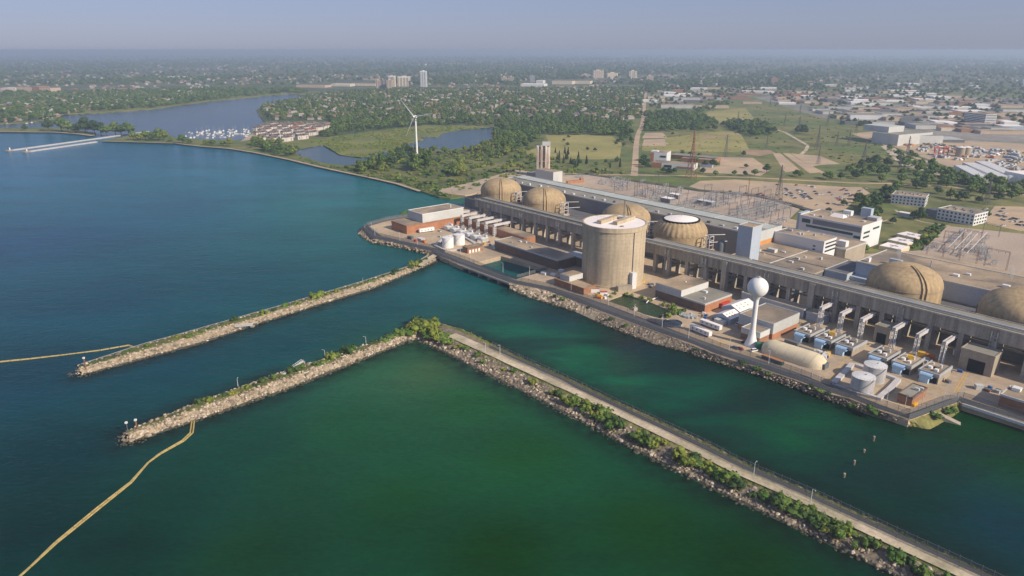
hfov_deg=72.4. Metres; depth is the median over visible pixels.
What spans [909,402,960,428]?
shore bank
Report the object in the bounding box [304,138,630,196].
shore scrub
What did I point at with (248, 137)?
bay road ground
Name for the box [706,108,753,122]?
field
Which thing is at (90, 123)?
broadleaf tree
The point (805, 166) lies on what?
old lot
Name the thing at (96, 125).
broadleaf tree
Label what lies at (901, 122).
building
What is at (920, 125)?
building
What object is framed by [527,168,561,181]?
boiler house
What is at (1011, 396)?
outfall building
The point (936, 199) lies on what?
grass
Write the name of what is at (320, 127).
townhouse row
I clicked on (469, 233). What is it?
transformer
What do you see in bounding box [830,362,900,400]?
bund wall
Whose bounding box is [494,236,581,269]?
intake building
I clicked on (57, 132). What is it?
beach
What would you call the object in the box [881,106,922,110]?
building
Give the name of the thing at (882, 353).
standby generator
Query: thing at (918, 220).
footpath
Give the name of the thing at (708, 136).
ball diamond
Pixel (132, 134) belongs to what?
broadleaf tree
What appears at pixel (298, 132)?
townhouse row
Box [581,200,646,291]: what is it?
vacuum building
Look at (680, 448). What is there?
shrub
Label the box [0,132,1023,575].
lake water
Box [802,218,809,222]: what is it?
window
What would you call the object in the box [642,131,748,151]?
park field
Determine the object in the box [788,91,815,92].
building
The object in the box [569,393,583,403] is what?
shrub
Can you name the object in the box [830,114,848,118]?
building
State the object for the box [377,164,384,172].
broadleaf tree
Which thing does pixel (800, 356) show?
fabric shelter
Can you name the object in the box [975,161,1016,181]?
works shed
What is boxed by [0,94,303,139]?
bay water
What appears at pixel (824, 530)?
shrub
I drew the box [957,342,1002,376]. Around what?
duct portal
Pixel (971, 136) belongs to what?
industrial ground
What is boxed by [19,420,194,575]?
floating boom
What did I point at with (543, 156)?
chimney cluster
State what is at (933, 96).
building
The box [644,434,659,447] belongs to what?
shrub
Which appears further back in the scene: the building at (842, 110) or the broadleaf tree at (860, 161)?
the building at (842, 110)
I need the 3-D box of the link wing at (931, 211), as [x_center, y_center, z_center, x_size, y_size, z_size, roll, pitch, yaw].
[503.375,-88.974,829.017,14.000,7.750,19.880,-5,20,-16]
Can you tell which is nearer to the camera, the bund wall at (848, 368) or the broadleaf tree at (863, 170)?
the bund wall at (848, 368)
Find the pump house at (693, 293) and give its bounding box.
[655,274,731,312]
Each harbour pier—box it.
[5,131,148,150]
[22,141,96,152]
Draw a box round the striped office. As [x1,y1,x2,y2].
[963,112,996,123]
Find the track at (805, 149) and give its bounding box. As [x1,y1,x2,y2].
[778,130,809,153]
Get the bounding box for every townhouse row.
[252,125,262,130]
[253,130,267,134]
[257,127,271,130]
[263,125,277,128]
[266,135,278,139]
[267,130,279,134]
[269,133,282,135]
[276,125,288,128]
[278,135,292,141]
[280,129,292,133]
[293,123,305,125]
[293,127,304,131]
[293,130,305,134]
[294,133,308,139]
[304,127,316,130]
[305,130,317,135]
[311,125,324,129]
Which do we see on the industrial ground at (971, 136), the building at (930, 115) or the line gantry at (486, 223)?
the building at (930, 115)
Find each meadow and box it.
[526,135,621,158]
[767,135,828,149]
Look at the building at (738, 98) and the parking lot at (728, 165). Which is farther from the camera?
the building at (738, 98)
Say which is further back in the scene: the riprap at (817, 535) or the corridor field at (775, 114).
the corridor field at (775, 114)
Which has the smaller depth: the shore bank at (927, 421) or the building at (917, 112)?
the shore bank at (927, 421)
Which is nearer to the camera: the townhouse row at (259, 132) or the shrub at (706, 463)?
the shrub at (706, 463)
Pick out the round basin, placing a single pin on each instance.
(675, 323)
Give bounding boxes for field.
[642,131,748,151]
[701,96,882,171]
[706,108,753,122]
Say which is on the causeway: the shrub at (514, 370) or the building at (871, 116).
the shrub at (514, 370)
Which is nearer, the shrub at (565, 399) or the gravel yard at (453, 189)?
the shrub at (565, 399)
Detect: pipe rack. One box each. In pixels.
[512,191,526,203]
[559,202,578,215]
[646,221,656,237]
[703,234,725,249]
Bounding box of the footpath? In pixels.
[895,210,949,225]
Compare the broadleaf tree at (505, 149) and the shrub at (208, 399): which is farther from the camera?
the broadleaf tree at (505, 149)
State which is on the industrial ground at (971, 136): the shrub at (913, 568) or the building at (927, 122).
the building at (927, 122)
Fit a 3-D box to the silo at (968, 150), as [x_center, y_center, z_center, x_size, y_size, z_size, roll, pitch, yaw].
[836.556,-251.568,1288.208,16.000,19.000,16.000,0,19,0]
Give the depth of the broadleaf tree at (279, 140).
1433.51 m
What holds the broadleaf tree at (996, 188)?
on the grass at (936, 199)
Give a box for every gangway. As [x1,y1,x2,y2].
[234,323,254,326]
[283,359,304,373]
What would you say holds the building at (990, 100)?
on the industrial ground at (971, 136)
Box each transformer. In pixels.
[443,223,452,230]
[450,225,459,232]
[456,227,466,232]
[463,229,473,237]
[470,232,480,239]
[477,234,487,241]
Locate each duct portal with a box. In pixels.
[872,320,896,344]
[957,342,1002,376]
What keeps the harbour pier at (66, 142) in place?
in the lake water at (414, 458)
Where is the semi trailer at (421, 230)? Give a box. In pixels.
[418,227,433,232]
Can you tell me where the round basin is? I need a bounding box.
[663,319,682,326]
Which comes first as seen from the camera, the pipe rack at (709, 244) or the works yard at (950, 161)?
the pipe rack at (709, 244)
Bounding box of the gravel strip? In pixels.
[490,346,988,575]
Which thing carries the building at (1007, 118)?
on the industrial ground at (971, 136)
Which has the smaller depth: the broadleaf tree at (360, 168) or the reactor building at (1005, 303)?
the reactor building at (1005, 303)
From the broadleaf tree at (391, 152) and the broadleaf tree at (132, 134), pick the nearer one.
the broadleaf tree at (391, 152)
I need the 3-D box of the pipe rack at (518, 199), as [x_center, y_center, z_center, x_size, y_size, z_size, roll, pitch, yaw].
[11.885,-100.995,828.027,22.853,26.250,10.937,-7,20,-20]
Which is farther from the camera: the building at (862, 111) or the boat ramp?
the building at (862, 111)
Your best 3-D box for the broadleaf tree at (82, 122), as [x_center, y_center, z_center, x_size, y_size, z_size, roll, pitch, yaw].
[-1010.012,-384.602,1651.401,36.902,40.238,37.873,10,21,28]
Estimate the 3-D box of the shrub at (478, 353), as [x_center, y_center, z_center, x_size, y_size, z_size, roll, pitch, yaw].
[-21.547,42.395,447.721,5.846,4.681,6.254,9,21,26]
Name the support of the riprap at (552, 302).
on the shore bank at (590, 313)
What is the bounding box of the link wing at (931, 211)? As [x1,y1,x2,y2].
[926,208,937,216]
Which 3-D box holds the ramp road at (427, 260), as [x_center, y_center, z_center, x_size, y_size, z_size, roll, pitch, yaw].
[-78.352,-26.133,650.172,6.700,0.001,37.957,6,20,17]
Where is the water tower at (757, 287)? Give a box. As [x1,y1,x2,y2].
[744,276,768,347]
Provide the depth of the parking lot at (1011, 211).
820.54 m
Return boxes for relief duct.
[474,196,582,249]
[645,237,1023,376]
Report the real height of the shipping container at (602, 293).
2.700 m
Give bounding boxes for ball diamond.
[701,136,716,137]
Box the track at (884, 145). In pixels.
[882,144,928,163]
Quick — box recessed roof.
[824,260,855,280]
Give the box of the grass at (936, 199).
[846,176,1023,224]
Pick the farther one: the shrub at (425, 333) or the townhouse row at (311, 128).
the townhouse row at (311, 128)
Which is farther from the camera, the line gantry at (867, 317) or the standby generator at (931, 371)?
the line gantry at (867, 317)
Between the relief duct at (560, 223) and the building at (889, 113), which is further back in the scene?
the building at (889, 113)
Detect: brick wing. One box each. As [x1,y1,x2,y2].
[652,160,697,170]
[671,153,720,160]
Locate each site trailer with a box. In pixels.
[690,324,711,336]
[699,318,722,330]
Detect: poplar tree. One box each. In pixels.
[363,159,367,171]
[377,152,383,164]
[413,152,419,170]
[425,152,430,166]
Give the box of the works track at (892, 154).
[882,146,939,174]
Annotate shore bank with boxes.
[361,230,448,260]
[510,284,600,320]
[596,313,903,419]
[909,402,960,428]
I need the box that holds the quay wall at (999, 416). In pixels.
[962,403,1023,426]
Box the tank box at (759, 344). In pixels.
[756,341,763,349]
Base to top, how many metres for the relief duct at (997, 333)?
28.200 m
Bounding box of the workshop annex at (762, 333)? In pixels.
[740,323,769,341]
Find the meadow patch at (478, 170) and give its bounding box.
[435,159,519,173]
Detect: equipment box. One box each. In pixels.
[714,317,726,325]
[974,383,983,389]
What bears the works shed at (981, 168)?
on the works yard at (950, 161)
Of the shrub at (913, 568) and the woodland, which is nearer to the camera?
the shrub at (913, 568)
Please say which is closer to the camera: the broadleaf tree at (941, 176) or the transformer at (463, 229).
the transformer at (463, 229)
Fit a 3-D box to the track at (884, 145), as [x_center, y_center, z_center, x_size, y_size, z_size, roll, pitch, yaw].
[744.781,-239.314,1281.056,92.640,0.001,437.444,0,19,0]
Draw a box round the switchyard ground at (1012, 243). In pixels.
[921,226,1023,271]
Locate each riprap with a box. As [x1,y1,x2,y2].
[67,256,436,376]
[115,332,420,446]
[358,222,457,266]
[407,332,936,575]
[509,284,579,310]
[596,315,910,426]
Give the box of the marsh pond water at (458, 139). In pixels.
[296,128,492,164]
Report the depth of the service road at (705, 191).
960.85 m
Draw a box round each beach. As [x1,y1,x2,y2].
[0,131,93,135]
[111,141,420,190]
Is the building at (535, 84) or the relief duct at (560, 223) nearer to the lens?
the relief duct at (560, 223)
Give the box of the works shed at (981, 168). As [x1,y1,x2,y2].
[962,162,1007,179]
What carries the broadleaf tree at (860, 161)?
on the ground at (626, 156)
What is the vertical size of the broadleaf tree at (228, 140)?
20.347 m
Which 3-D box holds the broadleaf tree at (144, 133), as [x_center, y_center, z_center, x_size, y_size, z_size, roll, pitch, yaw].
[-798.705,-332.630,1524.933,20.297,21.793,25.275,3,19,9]
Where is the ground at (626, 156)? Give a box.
[0,88,1023,253]
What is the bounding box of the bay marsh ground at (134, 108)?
[54,92,307,117]
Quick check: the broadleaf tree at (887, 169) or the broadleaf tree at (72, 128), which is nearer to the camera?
the broadleaf tree at (887, 169)
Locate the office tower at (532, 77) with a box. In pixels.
[530,74,534,82]
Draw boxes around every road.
[362,216,1023,420]
[419,254,437,265]
[449,333,979,575]
[565,174,813,210]
[593,174,1023,194]
[630,91,647,175]
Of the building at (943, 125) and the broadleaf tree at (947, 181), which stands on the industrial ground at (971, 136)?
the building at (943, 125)
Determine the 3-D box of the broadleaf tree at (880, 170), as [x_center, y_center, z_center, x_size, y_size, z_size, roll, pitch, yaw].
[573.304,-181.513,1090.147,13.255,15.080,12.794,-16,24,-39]
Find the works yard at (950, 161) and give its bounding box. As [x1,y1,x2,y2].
[851,131,1023,184]
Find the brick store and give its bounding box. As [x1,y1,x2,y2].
[554,270,595,294]
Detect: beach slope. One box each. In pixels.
[8,132,87,135]
[125,142,419,191]
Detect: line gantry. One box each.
[461,211,481,226]
[468,213,489,228]
[476,216,497,231]
[484,218,506,233]
[493,220,514,236]
[816,301,834,326]
[836,306,854,332]
[857,312,875,338]
[888,320,907,348]
[912,327,931,355]
[938,334,957,363]
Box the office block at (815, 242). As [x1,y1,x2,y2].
[773,228,836,255]
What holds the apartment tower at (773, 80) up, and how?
on the town ground at (401, 55)
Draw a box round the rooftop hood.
[837,239,848,246]
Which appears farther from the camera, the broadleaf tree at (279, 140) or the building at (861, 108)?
the building at (861, 108)
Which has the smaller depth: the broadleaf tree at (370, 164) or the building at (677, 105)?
the broadleaf tree at (370, 164)
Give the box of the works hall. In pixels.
[1004,170,1023,181]
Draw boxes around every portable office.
[878,242,909,251]
[887,237,913,245]
[895,231,922,239]
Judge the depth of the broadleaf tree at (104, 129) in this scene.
1608.41 m
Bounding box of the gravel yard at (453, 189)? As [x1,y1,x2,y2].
[439,174,521,193]
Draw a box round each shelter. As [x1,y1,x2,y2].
[700,164,712,167]
[761,340,828,369]
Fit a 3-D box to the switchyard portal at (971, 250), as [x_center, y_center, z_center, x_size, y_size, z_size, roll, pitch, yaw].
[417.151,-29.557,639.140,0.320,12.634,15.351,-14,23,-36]
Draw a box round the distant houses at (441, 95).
[0,57,1023,114]
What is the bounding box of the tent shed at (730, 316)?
[714,309,738,324]
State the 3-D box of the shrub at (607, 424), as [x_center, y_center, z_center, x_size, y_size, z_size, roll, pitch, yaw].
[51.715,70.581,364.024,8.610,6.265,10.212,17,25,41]
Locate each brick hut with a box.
[462,243,482,253]
[897,383,927,406]
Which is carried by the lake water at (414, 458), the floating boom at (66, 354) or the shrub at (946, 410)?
the floating boom at (66, 354)
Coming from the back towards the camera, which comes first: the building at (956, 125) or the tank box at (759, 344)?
the building at (956, 125)
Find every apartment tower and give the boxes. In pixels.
[375,79,380,88]
[381,79,386,88]
[386,79,392,88]
[388,75,395,86]
[397,76,410,86]
[420,70,426,86]
[593,70,603,77]
[606,72,617,77]
[628,70,636,78]
[645,75,653,80]
[769,77,777,83]
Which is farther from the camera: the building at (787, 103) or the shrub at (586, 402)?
the building at (787, 103)
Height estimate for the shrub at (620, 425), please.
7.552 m
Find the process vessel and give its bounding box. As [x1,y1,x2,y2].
[716,239,725,252]
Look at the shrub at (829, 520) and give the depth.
288.24 m
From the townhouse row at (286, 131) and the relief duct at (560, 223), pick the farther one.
the townhouse row at (286, 131)
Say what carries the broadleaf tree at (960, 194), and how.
on the grass at (936, 199)
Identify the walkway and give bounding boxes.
[78,255,427,364]
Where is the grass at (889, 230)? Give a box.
[865,210,949,253]
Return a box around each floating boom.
[0,345,134,361]
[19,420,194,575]
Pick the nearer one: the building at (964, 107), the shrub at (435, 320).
the shrub at (435, 320)
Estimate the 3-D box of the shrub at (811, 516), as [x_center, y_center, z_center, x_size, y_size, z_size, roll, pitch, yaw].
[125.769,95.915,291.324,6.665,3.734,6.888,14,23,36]
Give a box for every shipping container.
[591,288,598,292]
[600,291,607,295]
[719,300,729,307]
[784,338,799,346]
[917,351,925,356]
[926,353,934,359]
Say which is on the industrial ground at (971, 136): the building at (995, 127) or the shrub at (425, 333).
the building at (995, 127)
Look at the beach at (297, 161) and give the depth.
1200.08 m
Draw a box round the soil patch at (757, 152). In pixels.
[740,149,773,155]
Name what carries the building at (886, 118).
on the industrial ground at (971, 136)
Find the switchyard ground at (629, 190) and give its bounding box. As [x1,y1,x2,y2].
[567,175,798,224]
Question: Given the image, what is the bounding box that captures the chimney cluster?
[536,142,550,168]
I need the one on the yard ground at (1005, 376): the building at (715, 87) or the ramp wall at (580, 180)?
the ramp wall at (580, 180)
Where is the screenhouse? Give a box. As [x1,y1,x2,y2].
[391,203,470,233]
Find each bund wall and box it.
[434,234,475,251]
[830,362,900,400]
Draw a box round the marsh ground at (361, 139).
[297,125,488,156]
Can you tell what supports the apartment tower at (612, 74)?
on the town ground at (401, 55)
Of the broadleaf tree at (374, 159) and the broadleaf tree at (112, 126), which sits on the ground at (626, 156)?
the broadleaf tree at (112, 126)
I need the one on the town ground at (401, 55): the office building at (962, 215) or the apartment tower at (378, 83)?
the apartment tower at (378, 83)
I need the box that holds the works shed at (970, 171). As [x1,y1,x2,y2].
[953,165,987,182]
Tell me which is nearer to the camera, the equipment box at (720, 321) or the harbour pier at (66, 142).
the equipment box at (720, 321)
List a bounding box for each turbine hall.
[509,175,774,253]
[849,249,1023,305]
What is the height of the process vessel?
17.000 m
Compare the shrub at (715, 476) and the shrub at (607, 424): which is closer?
the shrub at (715, 476)
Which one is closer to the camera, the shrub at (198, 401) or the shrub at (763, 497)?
the shrub at (763, 497)
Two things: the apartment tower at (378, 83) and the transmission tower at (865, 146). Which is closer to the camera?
the transmission tower at (865, 146)
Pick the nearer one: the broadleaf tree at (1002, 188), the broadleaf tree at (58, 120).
the broadleaf tree at (1002, 188)
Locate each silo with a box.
[955,146,965,156]
[964,146,972,156]
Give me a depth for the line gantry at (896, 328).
452.73 m
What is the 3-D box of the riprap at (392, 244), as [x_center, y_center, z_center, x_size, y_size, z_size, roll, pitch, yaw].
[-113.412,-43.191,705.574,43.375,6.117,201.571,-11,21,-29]
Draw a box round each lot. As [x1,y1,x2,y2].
[642,139,665,145]
[643,132,666,137]
[689,179,869,210]
[700,157,768,175]
[773,153,798,171]
[783,153,818,172]
[791,153,838,173]
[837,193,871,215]
[986,206,1023,230]
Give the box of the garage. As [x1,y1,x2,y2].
[681,157,718,162]
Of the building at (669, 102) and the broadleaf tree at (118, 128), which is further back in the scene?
the building at (669, 102)
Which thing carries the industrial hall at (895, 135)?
on the works yard at (950, 161)
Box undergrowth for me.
[299,100,1009,575]
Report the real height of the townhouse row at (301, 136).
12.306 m
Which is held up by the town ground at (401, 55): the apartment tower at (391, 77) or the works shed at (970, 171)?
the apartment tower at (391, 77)
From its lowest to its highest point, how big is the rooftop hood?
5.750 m
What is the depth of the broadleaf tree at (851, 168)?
1099.05 m
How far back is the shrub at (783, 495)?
304.35 m
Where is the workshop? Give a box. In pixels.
[738,303,799,339]
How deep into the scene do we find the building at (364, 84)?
3831.56 m
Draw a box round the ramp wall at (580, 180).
[566,178,583,183]
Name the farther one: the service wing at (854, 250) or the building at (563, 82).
the building at (563, 82)
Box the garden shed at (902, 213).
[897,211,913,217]
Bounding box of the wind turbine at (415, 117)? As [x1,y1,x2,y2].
[400,99,431,153]
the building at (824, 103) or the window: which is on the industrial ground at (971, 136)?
the building at (824, 103)
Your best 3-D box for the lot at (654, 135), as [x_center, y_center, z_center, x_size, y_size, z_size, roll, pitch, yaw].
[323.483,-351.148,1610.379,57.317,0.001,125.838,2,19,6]
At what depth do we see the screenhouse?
760.64 m
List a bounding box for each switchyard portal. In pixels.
[958,247,978,263]
[983,248,1010,269]
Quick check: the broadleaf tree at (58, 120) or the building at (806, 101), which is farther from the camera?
the building at (806, 101)
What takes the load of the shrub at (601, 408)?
on the causeway
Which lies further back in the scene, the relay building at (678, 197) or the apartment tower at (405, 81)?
the apartment tower at (405, 81)
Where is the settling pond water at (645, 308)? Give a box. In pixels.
[610,296,668,318]
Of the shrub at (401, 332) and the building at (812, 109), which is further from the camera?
the building at (812, 109)
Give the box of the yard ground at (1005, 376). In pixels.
[369,170,1023,429]
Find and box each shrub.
[185,333,193,337]
[193,398,201,404]
[202,395,213,401]
[217,392,227,396]
[228,389,238,395]
[229,315,237,320]
[240,384,248,388]
[257,376,267,382]
[260,309,268,315]
[286,364,300,373]
[308,290,326,298]
[312,360,320,365]
[319,359,330,363]
[325,351,338,359]
[338,344,352,353]
[351,343,357,351]
[377,336,388,342]
[384,333,394,338]
[392,327,406,336]
[404,320,422,333]
[404,327,414,336]
[407,259,418,267]
[409,315,423,320]
[420,330,430,339]
[422,321,439,328]
[428,316,439,323]
[428,326,439,340]
[436,330,448,341]
[439,338,454,344]
[474,350,482,357]
[509,368,517,372]
[527,377,537,385]
[554,389,563,395]
[560,395,571,404]
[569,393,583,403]
[578,407,588,412]
[581,398,591,410]
[589,411,595,417]
[593,412,609,422]
[595,403,613,413]
[603,418,619,430]
[611,416,625,428]
[628,430,636,440]
[634,433,651,445]
[636,441,646,444]
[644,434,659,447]
[660,438,669,446]
[664,312,671,317]
[668,307,677,314]
[672,445,687,460]
[677,308,685,313]
[680,453,694,466]
[689,452,701,458]
[689,456,705,466]
[700,459,717,469]
[704,467,721,479]
[709,464,719,474]
[712,471,721,480]
[716,469,728,484]
[720,469,739,479]
[725,476,747,491]
[747,491,758,498]
[757,488,769,503]
[768,495,785,509]
[773,490,791,499]
[779,492,792,506]
[785,501,805,518]
[798,507,814,516]
[800,503,816,512]
[805,516,820,529]
[807,513,821,520]
[814,388,823,392]
[814,511,827,522]
[818,521,834,533]
[822,517,836,523]
[828,524,836,535]
[829,526,846,539]
[832,519,854,531]
[847,527,860,538]
[851,540,860,549]
[860,534,882,549]
[866,403,879,416]
[885,545,906,560]
[893,556,904,564]
[903,554,918,565]
[909,564,921,574]
[914,566,936,575]
[919,238,930,244]
[920,562,934,575]
[929,410,936,416]
[935,413,944,418]
[941,570,952,575]
[942,406,955,413]
[950,406,958,412]
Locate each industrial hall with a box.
[863,123,932,145]
[919,133,943,143]
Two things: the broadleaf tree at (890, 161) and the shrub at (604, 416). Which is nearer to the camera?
the shrub at (604, 416)
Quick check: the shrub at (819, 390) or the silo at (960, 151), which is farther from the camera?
the silo at (960, 151)
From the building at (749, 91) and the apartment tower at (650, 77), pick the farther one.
the apartment tower at (650, 77)
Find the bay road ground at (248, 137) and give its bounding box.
[241,122,320,140]
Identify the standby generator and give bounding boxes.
[793,323,824,342]
[813,329,845,349]
[834,335,867,356]
[867,345,900,365]
[890,352,924,375]
[917,360,952,384]
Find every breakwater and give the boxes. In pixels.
[78,255,436,373]
[128,333,415,439]
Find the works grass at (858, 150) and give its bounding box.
[845,131,1010,190]
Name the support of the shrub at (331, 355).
on the breakwater at (251, 386)
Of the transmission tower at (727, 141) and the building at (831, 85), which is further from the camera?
the building at (831, 85)
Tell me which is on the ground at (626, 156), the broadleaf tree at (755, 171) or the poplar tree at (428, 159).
the broadleaf tree at (755, 171)
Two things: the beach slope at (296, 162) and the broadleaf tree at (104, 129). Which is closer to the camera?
the beach slope at (296, 162)
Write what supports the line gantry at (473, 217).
on the yard ground at (1005, 376)
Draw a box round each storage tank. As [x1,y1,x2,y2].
[442,235,453,248]
[453,233,464,244]
[850,370,875,393]
[863,359,887,384]
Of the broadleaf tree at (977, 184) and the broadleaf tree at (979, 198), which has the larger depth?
the broadleaf tree at (977, 184)
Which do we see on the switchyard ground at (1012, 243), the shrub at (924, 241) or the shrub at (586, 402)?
the shrub at (924, 241)
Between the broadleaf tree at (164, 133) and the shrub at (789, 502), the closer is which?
the shrub at (789, 502)
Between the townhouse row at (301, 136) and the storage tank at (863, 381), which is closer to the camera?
the storage tank at (863, 381)
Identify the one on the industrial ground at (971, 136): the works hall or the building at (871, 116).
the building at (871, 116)
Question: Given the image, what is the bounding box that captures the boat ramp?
[934,411,960,424]
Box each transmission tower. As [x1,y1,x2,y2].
[685,131,699,178]
[723,135,728,156]
[774,165,784,197]
[814,125,821,149]
[861,140,867,159]
[904,136,910,156]
[982,176,993,204]
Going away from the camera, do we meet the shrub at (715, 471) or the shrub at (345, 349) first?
the shrub at (715, 471)
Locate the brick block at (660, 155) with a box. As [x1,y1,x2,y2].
[650,150,670,161]
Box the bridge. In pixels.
[458,264,518,284]
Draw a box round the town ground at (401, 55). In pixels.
[0,52,1023,137]
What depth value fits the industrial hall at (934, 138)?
1459.26 m
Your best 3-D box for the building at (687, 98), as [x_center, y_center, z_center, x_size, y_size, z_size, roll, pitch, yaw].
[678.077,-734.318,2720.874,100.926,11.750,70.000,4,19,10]
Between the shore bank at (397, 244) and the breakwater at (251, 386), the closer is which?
the breakwater at (251, 386)
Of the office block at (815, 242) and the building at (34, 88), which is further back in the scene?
the building at (34, 88)
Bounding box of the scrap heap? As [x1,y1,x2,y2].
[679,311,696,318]
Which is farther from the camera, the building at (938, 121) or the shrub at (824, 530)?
the building at (938, 121)
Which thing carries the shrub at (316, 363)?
on the breakwater at (251, 386)
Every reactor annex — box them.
[464,194,708,263]
[814,279,1023,365]
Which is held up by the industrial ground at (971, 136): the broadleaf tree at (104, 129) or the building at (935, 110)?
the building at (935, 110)
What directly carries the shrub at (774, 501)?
on the causeway
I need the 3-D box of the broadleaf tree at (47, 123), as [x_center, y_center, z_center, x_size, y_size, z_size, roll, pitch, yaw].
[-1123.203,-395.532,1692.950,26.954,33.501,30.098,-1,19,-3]
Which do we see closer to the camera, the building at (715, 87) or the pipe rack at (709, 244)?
the pipe rack at (709, 244)
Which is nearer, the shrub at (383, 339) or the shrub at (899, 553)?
the shrub at (899, 553)
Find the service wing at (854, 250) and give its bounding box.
[808,230,866,260]
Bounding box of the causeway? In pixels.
[409,323,992,575]
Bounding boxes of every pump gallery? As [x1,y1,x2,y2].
[741,290,809,318]
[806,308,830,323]
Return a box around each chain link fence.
[366,214,1022,413]
[490,345,989,575]
[492,341,1003,575]
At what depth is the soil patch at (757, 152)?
1341.20 m
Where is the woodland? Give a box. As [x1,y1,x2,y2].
[0,55,1023,188]
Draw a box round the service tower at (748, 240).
[735,222,762,259]
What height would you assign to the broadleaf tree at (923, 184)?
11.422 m
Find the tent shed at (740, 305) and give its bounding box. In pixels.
[721,298,752,312]
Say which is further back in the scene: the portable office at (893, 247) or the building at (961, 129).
the building at (961, 129)
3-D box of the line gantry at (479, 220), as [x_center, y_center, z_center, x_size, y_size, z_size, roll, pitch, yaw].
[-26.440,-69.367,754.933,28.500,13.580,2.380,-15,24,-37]
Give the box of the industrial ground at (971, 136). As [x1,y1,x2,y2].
[647,89,1023,142]
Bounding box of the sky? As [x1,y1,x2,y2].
[0,0,1023,51]
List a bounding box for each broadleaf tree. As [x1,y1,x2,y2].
[41,117,53,129]
[53,117,65,130]
[59,119,71,131]
[70,123,80,131]
[75,116,88,132]
[86,120,96,132]
[91,122,102,134]
[98,125,111,134]
[107,121,117,134]
[114,124,124,134]
[121,121,134,132]
[128,131,136,137]
[135,132,142,138]
[140,130,148,137]
[147,132,154,140]
[150,128,161,138]
[159,129,168,138]
[177,134,187,141]
[226,137,232,144]
[275,138,283,142]
[275,143,284,151]
[284,147,291,155]
[290,145,297,153]
[356,164,365,170]
[366,159,374,169]
[371,155,378,165]
[376,153,387,161]
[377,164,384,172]
[387,149,395,156]
[387,156,397,164]
[393,147,401,151]
[404,144,409,150]
[407,157,413,170]
[409,160,418,170]
[417,153,427,163]
[449,168,458,174]
[457,159,466,167]
[457,165,466,175]
[502,146,510,153]
[751,169,758,175]
[762,164,771,172]
[826,171,833,179]
[848,165,857,172]
[852,171,860,176]
[857,158,865,164]
[859,168,869,175]
[859,201,872,206]
[861,196,872,201]
[865,157,872,164]
[866,163,875,169]
[872,154,881,159]
[872,196,882,204]
[873,209,879,215]
[875,167,884,175]
[878,173,886,181]
[883,157,893,165]
[884,166,891,173]
[885,185,895,193]
[897,173,906,180]
[909,210,917,216]
[912,170,922,177]
[912,180,920,186]
[914,206,926,218]
[919,181,927,188]
[934,186,943,192]
[937,173,946,178]
[942,178,953,186]
[946,187,956,197]
[954,190,965,199]
[959,176,967,182]
[964,191,970,199]
[966,184,975,191]
[973,181,982,189]
[975,196,983,201]
[978,178,986,184]
[979,186,988,195]
[991,185,1001,191]
[993,192,1004,198]
[997,185,1006,192]
[1005,191,1017,198]
[1007,181,1016,187]
[1013,188,1022,193]
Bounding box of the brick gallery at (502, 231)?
[461,216,534,242]
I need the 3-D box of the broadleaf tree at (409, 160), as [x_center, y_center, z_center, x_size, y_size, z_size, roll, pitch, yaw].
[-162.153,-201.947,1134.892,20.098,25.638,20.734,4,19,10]
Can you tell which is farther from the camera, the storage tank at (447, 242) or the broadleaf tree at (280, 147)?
the broadleaf tree at (280, 147)
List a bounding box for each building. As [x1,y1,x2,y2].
[0,87,15,91]
[16,87,31,91]
[30,86,49,90]
[39,87,60,92]
[296,84,330,87]
[331,83,354,86]
[351,83,375,85]
[481,178,521,212]
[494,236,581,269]
[520,83,546,86]
[522,187,565,224]
[552,80,574,84]
[575,80,592,83]
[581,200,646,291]
[602,203,650,232]
[653,214,707,262]
[660,104,694,107]
[660,196,675,202]
[662,94,685,96]
[662,101,676,103]
[668,192,682,198]
[673,89,685,91]
[673,97,699,100]
[683,100,706,102]
[695,105,728,107]
[696,199,715,206]
[697,92,711,94]
[705,87,729,88]
[708,242,850,298]
[726,92,750,94]
[728,97,749,99]
[741,90,761,92]
[742,101,761,103]
[759,87,776,88]
[760,222,781,244]
[769,90,808,91]
[772,98,793,100]
[773,96,801,98]
[777,102,795,104]
[787,93,809,95]
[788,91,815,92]
[796,207,881,246]
[801,100,817,102]
[809,108,834,110]
[811,96,842,99]
[811,102,831,104]
[815,110,841,113]
[822,98,843,101]
[824,84,841,86]
[824,106,852,109]
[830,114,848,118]
[833,109,848,112]
[840,120,855,124]
[841,104,870,106]
[842,87,863,89]
[842,113,885,119]
[846,101,863,104]
[847,99,872,101]
[849,110,877,112]
[853,107,879,109]
[860,97,910,100]
[864,89,879,91]
[865,261,943,303]
[867,120,894,124]
[868,102,892,105]
[869,99,885,101]
[870,109,897,111]
[875,112,901,115]
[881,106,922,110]
[882,116,901,120]
[885,100,905,101]
[886,90,916,92]
[888,115,926,120]
[889,94,904,96]
[890,190,928,206]
[898,121,921,124]
[901,113,927,116]
[902,111,932,113]
[904,123,935,128]
[911,98,935,101]
[911,100,927,103]
[914,105,935,108]
[916,109,951,112]
[918,121,937,123]
[920,114,951,118]
[925,95,950,98]
[926,104,953,108]
[927,120,943,123]
[929,117,957,119]
[932,124,954,127]
[933,100,968,103]
[936,127,955,130]
[936,205,988,225]
[940,95,967,97]
[940,120,957,124]
[943,136,964,142]
[947,106,970,108]
[949,111,964,113]
[950,109,981,111]
[953,127,973,132]
[955,124,971,126]
[957,122,993,125]
[972,103,989,106]
[974,129,1023,134]
[975,286,1023,324]
[978,111,1023,116]
[981,126,1014,129]
[987,99,1004,101]
[990,104,1023,107]
[994,124,1023,129]
[996,109,1023,112]
[996,117,1022,120]
[998,99,1021,101]
[998,385,1023,413]
[1000,120,1019,124]

